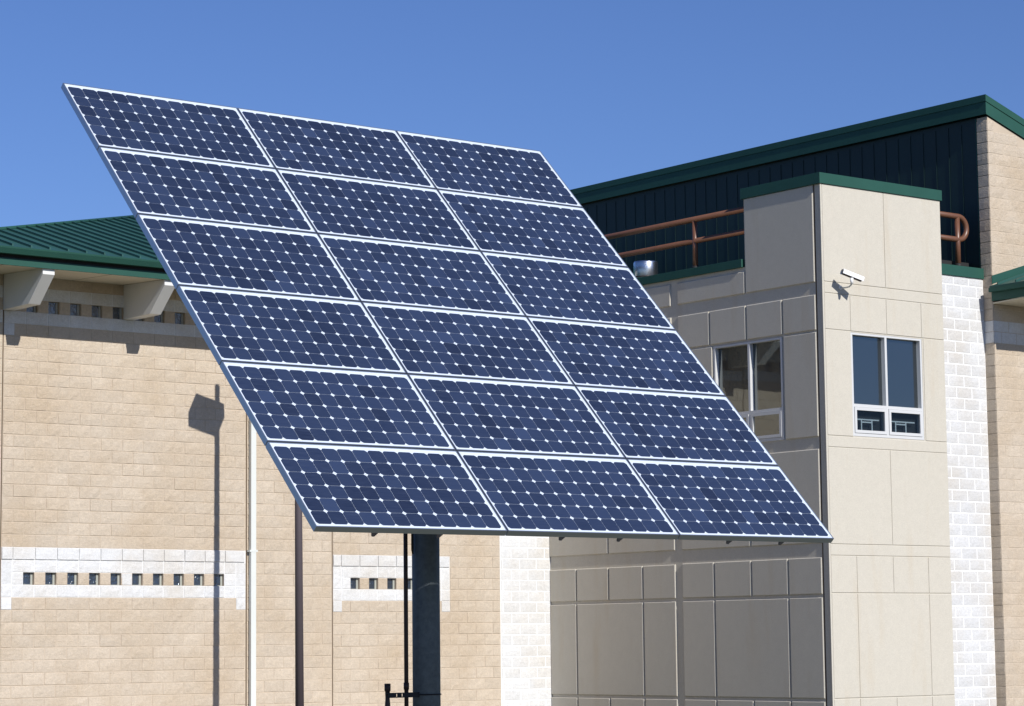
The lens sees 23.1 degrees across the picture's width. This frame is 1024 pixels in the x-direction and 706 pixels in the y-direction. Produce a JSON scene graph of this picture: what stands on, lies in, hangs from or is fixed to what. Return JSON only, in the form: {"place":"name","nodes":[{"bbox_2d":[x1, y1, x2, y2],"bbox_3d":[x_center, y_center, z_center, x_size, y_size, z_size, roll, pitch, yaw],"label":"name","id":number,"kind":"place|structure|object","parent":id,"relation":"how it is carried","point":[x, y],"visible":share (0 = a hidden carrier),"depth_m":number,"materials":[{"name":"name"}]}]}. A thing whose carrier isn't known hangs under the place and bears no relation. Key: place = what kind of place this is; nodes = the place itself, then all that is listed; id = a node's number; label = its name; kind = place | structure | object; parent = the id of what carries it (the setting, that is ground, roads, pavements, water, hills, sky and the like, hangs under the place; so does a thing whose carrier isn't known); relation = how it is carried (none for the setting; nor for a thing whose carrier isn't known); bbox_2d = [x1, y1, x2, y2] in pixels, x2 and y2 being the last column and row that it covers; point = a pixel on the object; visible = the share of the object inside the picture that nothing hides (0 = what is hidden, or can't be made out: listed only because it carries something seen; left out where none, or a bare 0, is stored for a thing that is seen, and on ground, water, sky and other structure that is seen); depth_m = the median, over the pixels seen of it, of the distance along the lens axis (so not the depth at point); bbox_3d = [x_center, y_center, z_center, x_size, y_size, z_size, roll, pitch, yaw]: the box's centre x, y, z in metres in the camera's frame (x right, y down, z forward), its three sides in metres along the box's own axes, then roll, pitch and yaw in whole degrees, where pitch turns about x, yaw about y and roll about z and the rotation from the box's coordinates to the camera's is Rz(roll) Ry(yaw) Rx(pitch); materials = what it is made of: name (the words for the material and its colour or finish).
{"place":"outdoors","nodes":[
{"label":"outdoors","id":0,"kind":"place"},
{"bbox_2d":[0,0,1023,226],"label":"sky","id":1,"kind":"structure","parent":0,"point":[605,90],"materials":[{"name":"blue"}]},
{"bbox_3d":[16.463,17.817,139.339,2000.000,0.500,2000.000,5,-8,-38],"label":"ground","id":2,"kind":"structure","parent":0,"visible":0},
{"bbox_2d":[295,500,303,705],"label":"light pole","id":3,"kind":"object","parent":2,"relation":"on","point":[299,677],"visible":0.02,"depth_m":40.89,"materials":[{"name":"brown metal"}]},
{"bbox_2d":[61,83,833,705],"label":"solar array","id":4,"kind":"object","parent":2,"relation":"on","point":[425,341],"visible":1,"depth_m":18.92,"materials":[{"name":"blue glass"}]},
{"bbox_2d":[0,94,1023,705],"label":"school building","id":5,"kind":"structure","parent":2,"relation":"on","point":[146,528],"depth_m":43.86,"materials":[{"name":"beige brick"}]},
{"bbox_2d":[633,260,657,277],"bbox_3d":[2.566,-1.374,48.012,0.630,0.750,0.630,5,-8,-38],"label":"roof vent","id":6,"kind":"object","parent":5,"relation":"on","point":[642,268],"visible":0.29,"depth_m":47.84,"materials":[{"name":"metal"}]},
{"bbox_2d":[713,337,784,441],"bbox_3d":[4.207,0.699,44.137,0.152,1.830,1.780,5,-8,-38],"label":"window","id":7,"kind":"structure","parent":5,"relation":"in","point":[750,374],"depth_m":44.03,"materials":[{"name":"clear glass"}]},
{"bbox_2d":[604,206,968,267],"bbox_3d":[2.542,-1.801,47.233,11.501,1.004,3.549,-5,-8,31],"label":"pipe railing","id":8,"kind":"object","parent":5,"relation":"on","point":[695,240],"visible":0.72,"depth_m":45.61,"materials":[{"name":"brown metal"}]},
{"bbox_2d":[839,269,863,289],"bbox_3d":[5.785,-1.261,42.948,0.410,0.313,0.375,2,-7,-18],"label":"security camera","id":9,"kind":"object","parent":5,"relation":"attached to","point":[852,275],"visible":1,"depth_m":42.79,"materials":[{"name":"white paint"}]},
{"bbox_2d":[851,332,923,439],"bbox_3d":[6.502,0.594,43.641,1.823,1.827,0.152,5,-8,-38],"label":"window","id":10,"kind":"structure","parent":5,"relation":"in","point":[887,385],"depth_m":43.64,"materials":[{"name":"blue glass"}]}
]}

